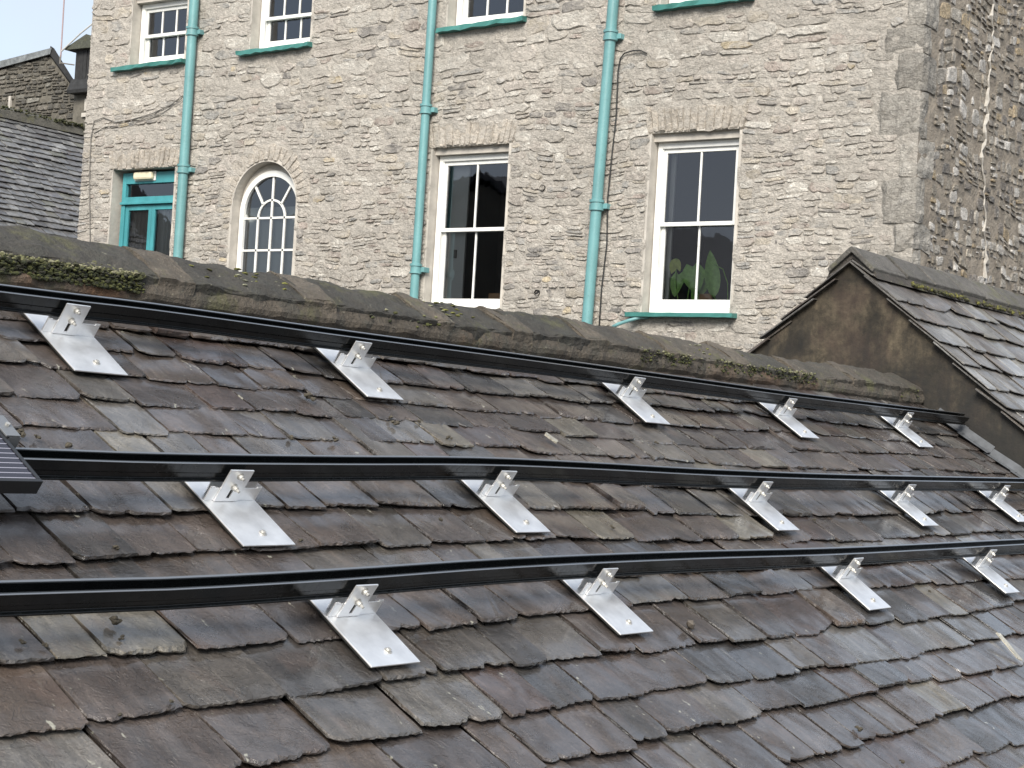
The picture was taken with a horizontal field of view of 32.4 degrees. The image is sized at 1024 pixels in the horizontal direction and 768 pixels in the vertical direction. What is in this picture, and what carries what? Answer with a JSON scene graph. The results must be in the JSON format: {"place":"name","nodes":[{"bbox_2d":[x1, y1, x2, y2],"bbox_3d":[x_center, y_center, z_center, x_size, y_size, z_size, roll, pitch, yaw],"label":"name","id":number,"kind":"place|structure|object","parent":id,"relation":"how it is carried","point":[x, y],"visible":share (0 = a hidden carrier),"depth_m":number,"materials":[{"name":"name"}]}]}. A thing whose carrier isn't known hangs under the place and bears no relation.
{"place":"outdoors","nodes":[
{"label":"outdoors","id":0,"kind":"place"},
{"bbox_2d":[0,46,73,121],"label":"gabled house","id":1,"kind":"structure","parent":0,"point":[37,82],"depth_m":45.73,"materials":[{"name":"stone"}]},
{"bbox_2d":[8,96,11,107],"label":"slit window","id":2,"kind":"structure","parent":1,"relation":"in","point":[9,99],"depth_m":46.30,"materials":[{"name":"paint"}]},
{"bbox_2d":[0,106,84,238],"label":"long slate roof building","id":3,"kind":"structure","parent":0,"point":[41,162],"depth_m":28.50,"materials":[{"name":"black stone"}]},
{"bbox_2d":[0,105,84,128],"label":"roof ridge","id":4,"kind":"structure","parent":3,"relation":"on","point":[75,124],"depth_m":30.19,"materials":[{"name":"grey stone"}]},
{"bbox_2d":[0,0,92,78],"label":"sky","id":5,"kind":"structure","parent":0,"point":[26,26],"materials":[{"name":"white"}]},
{"label":"ground","id":6,"kind":"structure","parent":0,"visible":0},
{"bbox_2d":[65,34,90,124],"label":"boarded bay","id":7,"kind":"object","parent":6,"relation":"on","point":[77,88],"visible":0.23,"depth_m":44.13,"materials":[{"name":"paint"}]},
{"bbox_2d":[59,0,91,64],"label":"aerial mast","id":8,"kind":"object","parent":7,"relation":"attached to","point":[67,45],"visible":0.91,"depth_m":44.28,"materials":[{"name":"grey metal"}]},
{"bbox_2d":[0,225,1023,767],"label":"slate roofed building","id":9,"kind":"structure","parent":6,"relation":"on","point":[812,667],"depth_m":5.42,"materials":[{"name":"black stone"}]},
{"bbox_2d":[16,429,25,437],"bbox_3d":[-1.225,0.122,4.386,0.024,0.023,0.037,2,-2,35],"label":"moss crumb","id":10,"kind":"object","parent":9,"relation":"on","point":[21,432],"visible":0.79,"depth_m":4.38,"materials":[{"name":"plant"}]},
{"bbox_2d":[65,442,72,447],"bbox_3d":[-1.123,0.155,4.466,0.018,0.016,0.023,3,-2,15],"label":"moss crumb","id":11,"kind":"object","parent":9,"relation":"on","point":[68,445],"visible":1,"depth_m":4.46,"materials":[{"name":"plant"}]},
{"bbox_2d":[22,303,127,375],"bbox_3d":[-1.238,-0.171,5.043,0.345,0.112,0.207,43,20,30],"label":"roof bracket","id":12,"kind":"object","parent":9,"relation":"on","point":[68,334],"visible":0.96,"depth_m":5.01,"materials":[{"name":"metal"}]},
{"bbox_2d":[0,284,969,424],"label":"mounting rail","id":13,"kind":"object","parent":12,"relation":"on","point":[21,299],"visible":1,"depth_m":6.26,"materials":[{"name":"grey metal"}]},
{"bbox_2d":[109,616,122,624],"bbox_3d":[-0.874,0.522,3.896,0.031,0.021,0.029,5,-2,-36],"label":"moss crumb","id":14,"kind":"object","parent":9,"relation":"on","point":[115,620],"visible":1,"depth_m":3.89,"materials":[{"name":"plant"}]},
{"bbox_2d":[183,470,294,546],"bbox_3d":[-0.712,0.279,4.644,0.345,0.112,0.207,42,20,29],"label":"roof bracket","id":15,"kind":"object","parent":9,"relation":"on","point":[242,517],"visible":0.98,"depth_m":4.61,"materials":[{"name":"metal"}]},
{"bbox_2d":[304,392,311,398],"bbox_3d":[-0.656,0.037,5.661,0.028,0.021,0.031,2,-2,35],"label":"moss crumb","id":16,"kind":"object","parent":9,"relation":"on","point":[308,395],"visible":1,"depth_m":5.65,"materials":[{"name":"plant"}]},
{"bbox_2d":[313,341,402,400],"bbox_3d":[-0.514,-0.090,6.073,0.345,0.112,0.207,42,19,29],"label":"roof bracket","id":17,"kind":"object","parent":9,"relation":"on","point":[353,365],"visible":0.96,"depth_m":6.04,"materials":[{"name":"metal"}]},
{"bbox_2d":[308,584,419,667],"bbox_3d":[-0.371,0.558,4.459,0.345,0.112,0.207,43,19,29],"label":"roof bracket","id":18,"kind":"object","parent":9,"relation":"on","point":[364,631],"visible":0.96,"depth_m":4.43,"materials":[{"name":"metal"}]},
{"bbox_2d":[0,538,1023,616],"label":"mounting rail","id":19,"kind":"object","parent":18,"relation":"on","point":[39,597],"visible":1,"depth_m":4.62,"materials":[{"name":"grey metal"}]},
{"bbox_2d":[390,420,399,424],"bbox_3d":[-0.388,0.129,5.849,0.033,0.017,0.019,3,-2,4],"label":"moss crumb","id":20,"kind":"object","parent":9,"relation":"on","point":[396,422],"visible":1,"depth_m":5.84,"materials":[{"name":"brown plant"}]},
{"bbox_2d":[0,251,918,397],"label":"moss","id":21,"kind":"object","parent":9,"relation":"on","point":[39,267],"visible":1,"depth_m":5.46,"materials":[{"name":"green plant"}]},
{"bbox_2d":[459,470,550,532],"bbox_3d":[-0.015,0.333,5.694,0.345,0.113,0.207,42,19,29],"label":"roof bracket","id":22,"kind":"object","parent":9,"relation":"on","point":[504,505],"visible":0.96,"depth_m":5.66,"materials":[{"name":"metal"}]},
{"bbox_2d":[16,447,1023,490],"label":"mounting rail","id":23,"kind":"object","parent":22,"relation":"on","point":[72,464],"visible":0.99,"depth_m":5.34,"materials":[{"name":"grey metal"}]},
{"bbox_2d":[0,415,20,448],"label":"end clamp","id":24,"kind":"object","parent":23,"relation":"attached to","point":[10,432],"visible":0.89,"depth_m":4.02,"materials":[{"name":"grey metal"}]},
{"bbox_2d":[0,431,42,493],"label":"solar panel","id":25,"kind":"object","parent":23,"relation":"on","point":[18,475],"visible":1,"depth_m":3.90,"materials":[{"name":"black"}]},
{"bbox_2d":[545,432,557,442],"bbox_3d":[0.146,0.200,6.545,0.055,0.042,0.030,3,-2,-1],"label":"slate chip","id":26,"kind":"object","parent":9,"relation":"on","point":[550,437],"visible":1,"depth_m":6.54,"materials":[{"name":"white stone"}]},
{"bbox_2d":[560,568,652,635],"bbox_3d":[0.297,0.621,5.446,0.345,0.113,0.207,42,19,30],"label":"roof bracket","id":27,"kind":"object","parent":9,"relation":"on","point":[600,599],"visible":0.94,"depth_m":5.41,"materials":[{"name":"metal"}]},
{"bbox_2d":[600,377,669,424],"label":"roof bracket","id":28,"kind":"object","parent":9,"relation":"on","point":[630,396],"visible":0.95,"depth_m":7.53,"materials":[{"name":"metal"}]},
{"bbox_2d":[686,620,695,629],"bbox_3d":[0.576,0.773,5.659,0.028,0.031,0.045,2,-2,35],"label":"loose stone","id":29,"kind":"object","parent":9,"relation":"on","point":[691,624],"visible":1,"depth_m":5.65,"materials":[{"name":"grey stone"}]},
{"bbox_2d":[727,481,798,530],"bbox_3d":[1.032,0.450,7.174,0.345,0.112,0.207,42,19,29],"label":"roof bracket","id":30,"kind":"object","parent":9,"relation":"on","point":[756,502],"visible":0.96,"depth_m":7.14,"materials":[{"name":"metal"}]},
{"bbox_2d":[757,398,818,438],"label":"roof bracket","id":31,"kind":"object","parent":9,"relation":"on","point":[783,414],"visible":0.96,"depth_m":8.72,"materials":[{"name":"metal"}]},
{"bbox_2d":[819,558,890,610],"bbox_3d":[1.353,0.735,6.937,0.345,0.113,0.207,43,21,30],"label":"roof bracket","id":32,"kind":"object","parent":9,"relation":"on","point":[852,584],"visible":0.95,"depth_m":6.90,"materials":[{"name":"metal"}]},
{"bbox_2d":[854,725,862,731],"bbox_3d":[1.119,1.113,5.691,0.019,0.018,0.037,5,-2,-34],"label":"moss crumb","id":33,"kind":"object","parent":9,"relation":"on","point":[860,729],"visible":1,"depth_m":5.68,"materials":[{"name":"plant"}]},
{"bbox_2d":[879,412,932,447],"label":"roof bracket","id":34,"kind":"object","parent":9,"relation":"on","point":[901,425],"visible":0.98,"depth_m":9.95,"materials":[{"name":"metal"}]},
{"bbox_2d":[879,484,938,525],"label":"roof bracket","id":35,"kind":"object","parent":9,"relation":"on","point":[900,499],"visible":0.96,"depth_m":8.42,"materials":[{"name":"metal"}]},
{"bbox_2d":[962,550,1018,593],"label":"roof bracket","id":36,"kind":"object","parent":9,"relation":"on","point":[980,565],"visible":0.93,"depth_m":8.16,"materials":[{"name":"metal"}]},
{"bbox_2d":[977,485,1023,521],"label":"roof bracket","id":37,"kind":"object","parent":9,"relation":"on","point":[996,498],"visible":0.96,"depth_m":9.56,"materials":[{"name":"metal"}]},
{"bbox_2d":[996,632,1021,660],"bbox_3d":[2.071,1.093,7.344,0.031,0.103,0.136,4,-2,-30],"label":"slate chip","id":38,"kind":"object","parent":9,"relation":"on","point":[1008,645],"visible":1,"depth_m":7.34,"materials":[{"name":"white stone"}]},
{"bbox_2d":[77,0,1023,351],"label":"stone house","id":39,"kind":"structure","parent":6,"relation":"on","point":[777,158],"depth_m":19.88,"materials":[{"name":"stone"}]},
{"bbox_2d":[89,95,182,241],"bbox_3d":[-5.147,-2.514,23.766,1.739,2.675,0.014,2,-2,35],"label":"cable","id":40,"kind":"object","parent":39,"relation":"attached to","point":[90,151],"visible":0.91,"depth_m":24.19,"materials":[{"name":"grey plastic"}]},
{"bbox_2d":[94,99,182,133],"bbox_3d":[-5.043,-3.607,23.773,1.703,0.378,0.010,2,-2,35],"label":"cable","id":41,"kind":"object","parent":39,"relation":"attached to","point":[139,120],"visible":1,"depth_m":23.73,"materials":[{"name":"grey plastic"}]},
{"bbox_2d":[129,210,148,249],"bbox_3d":[-5.090,-1.189,23.959,0.460,2.450,0.030,2,-2,35],"label":"net curtain","id":42,"kind":"object","parent":39,"relation":"hanging from","point":[138,231],"visible":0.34,"depth_m":24.01,"materials":[{"name":"grey fabric"}]},
{"bbox_2d":[133,171,156,180],"bbox_3d":[-4.970,-2.809,23.798,0.400,0.128,0.079,2,-2,35],"label":"bulkhead light","id":43,"kind":"object","parent":39,"relation":"attached to","point":[145,176],"visible":1,"depth_m":23.75,"materials":[{"name":"beige plastic"}]},
{"bbox_2d":[119,171,174,250],"bbox_3d":[-4.926,-1.311,23.750,1.120,3.100,0.130,2,-2,35],"label":"window","id":44,"kind":"structure","parent":39,"relation":"in","point":[128,204],"depth_m":23.81,"materials":[{"name":"teal paint"}]},
{"bbox_2d":[139,0,187,63],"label":"window","id":45,"kind":"structure","parent":39,"relation":"in","point":[147,10],"depth_m":23.96,"materials":[{"name":"white paint"}]},
{"bbox_2d":[156,210,171,255],"bbox_3d":[-4.678,-1.174,23.659,0.420,2.450,0.051,2,-2,35],"label":"net curtain","id":46,"kind":"object","parent":39,"relation":"hanging from","point":[164,231],"visible":0.22,"depth_m":23.71,"materials":[{"name":"grey fabric"}]},
{"bbox_2d":[173,0,203,258],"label":"drainpipe","id":47,"kind":"object","parent":39,"relation":"attached to","point":[193,33],"visible":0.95,"depth_m":23.09,"materials":[{"name":"teal metal"}]},
{"bbox_2d":[236,171,295,273],"bbox_3d":[-3.096,-1.558,22.504,1.066,2.333,0.090,2,-2,35],"label":"window","id":48,"kind":"structure","parent":39,"relation":"in","point":[257,182],"depth_m":22.62,"materials":[{"name":"white paint"}]},
{"bbox_2d":[245,206,295,274],"bbox_3d":[-3.071,-1.353,22.551,1.070,1.830,0.010,2,-2,35],"label":"window blind","id":49,"kind":"object","parent":39,"relation":"attached to","point":[264,242],"depth_m":22.58,"materials":[{"name":"grey"}]},
{"bbox_2d":[259,0,310,47],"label":"window","id":50,"kind":"structure","parent":39,"relation":"in","point":[265,41],"depth_m":22.75,"materials":[{"name":"white paint"}]},
{"bbox_2d":[409,0,437,298],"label":"drainpipe","id":51,"kind":"object","parent":39,"relation":"attached to","point":[427,110],"visible":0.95,"depth_m":20.80,"materials":[{"name":"teal metal"}]},
{"bbox_2d":[431,153,508,308],"bbox_3d":[-0.432,-1.765,20.686,1.081,1.848,0.130,2,-2,35],"label":"window","id":52,"kind":"structure","parent":39,"relation":"in","point":[441,235],"depth_m":20.90,"materials":[{"name":"white paint"}]},
{"bbox_2d":[456,0,522,24],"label":"window","id":53,"kind":"structure","parent":39,"relation":"in","point":[462,17],"depth_m":20.94,"materials":[{"name":"white paint"}]},
{"bbox_2d":[488,293,499,298],"bbox_3d":[-0.197,-0.917,20.644,0.160,0.285,0.070,2,-2,35],"label":"wooden box","id":54,"kind":"object","parent":39,"relation":"on","point":[494,295],"visible":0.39,"depth_m":20.61,"materials":[{"name":"brown wood"}]},
{"bbox_2d":[582,0,624,323],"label":"drainpipe","id":55,"kind":"object","parent":39,"relation":"attached to","point":[612,36],"visible":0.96,"depth_m":19.36,"materials":[{"name":"teal metal"}]},
{"bbox_2d":[599,50,646,325],"bbox_3d":[1.198,-1.902,19.290,0.420,3.532,0.016,2,-2,35],"label":"cable","id":56,"kind":"object","parent":39,"relation":"attached to","point":[609,178],"visible":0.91,"depth_m":19.39,"materials":[{"name":"black plastic"}]},
{"bbox_2d":[612,317,649,326],"bbox_3d":[1.291,-0.671,19.053,0.427,0.166,0.098,3,-2,7],"label":"overflow pipe","id":57,"kind":"object","parent":39,"relation":"attached to","point":[617,324],"visible":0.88,"depth_m":19.03,"materials":[{"name":"teal paint"}]},
{"bbox_2d":[669,0,687,2],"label":"window","id":58,"kind":"structure","parent":39,"relation":"in","point":[670,1],"depth_m":19.28,"materials":[{"name":"white paint"}]},
{"bbox_2d":[669,258,706,299],"bbox_3d":[1.921,-1.030,19.185,0.450,0.672,0.232,2,-2,35],"label":"house plant","id":59,"kind":"object","parent":39,"relation":"on","point":[687,276],"visible":0.85,"depth_m":19.13,"materials":[{"name":"green plant"}]},
{"bbox_2d":[649,139,738,312],"bbox_3d":[2.010,-1.680,18.976,1.046,1.863,0.130,2,-2,35],"label":"window","id":60,"kind":"structure","parent":39,"relation":"in","point":[657,304],"depth_m":19.10,"materials":[{"name":"white paint"}]},
{"bbox_2d":[698,294,713,299],"bbox_3d":[2.095,-0.830,19.038,0.160,0.285,0.070,2,-2,35],"label":"wooden box","id":61,"kind":"object","parent":39,"relation":"on","point":[706,297],"visible":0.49,"depth_m":19.01,"materials":[{"name":"brown wood"}]},
{"bbox_2d":[704,251,727,299],"bbox_3d":[2.219,-1.065,18.936,0.316,0.761,0.145,3,-2,20],"label":"house plant","id":62,"kind":"object","parent":39,"relation":"on","point":[712,276],"visible":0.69,"depth_m":18.97,"materials":[{"name":"green plant"}]},
{"bbox_2d":[747,246,1023,477],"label":"gabled building","id":63,"kind":"structure","parent":6,"relation":"on","point":[859,308],"depth_m":11.26,"materials":[{"name":"black"}]},
{"bbox_2d":[911,281,1023,315],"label":"moss","id":64,"kind":"object","parent":63,"relation":"on","point":[959,297],"visible":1,"depth_m":12.35,"materials":[{"name":"plant"}]}
]}

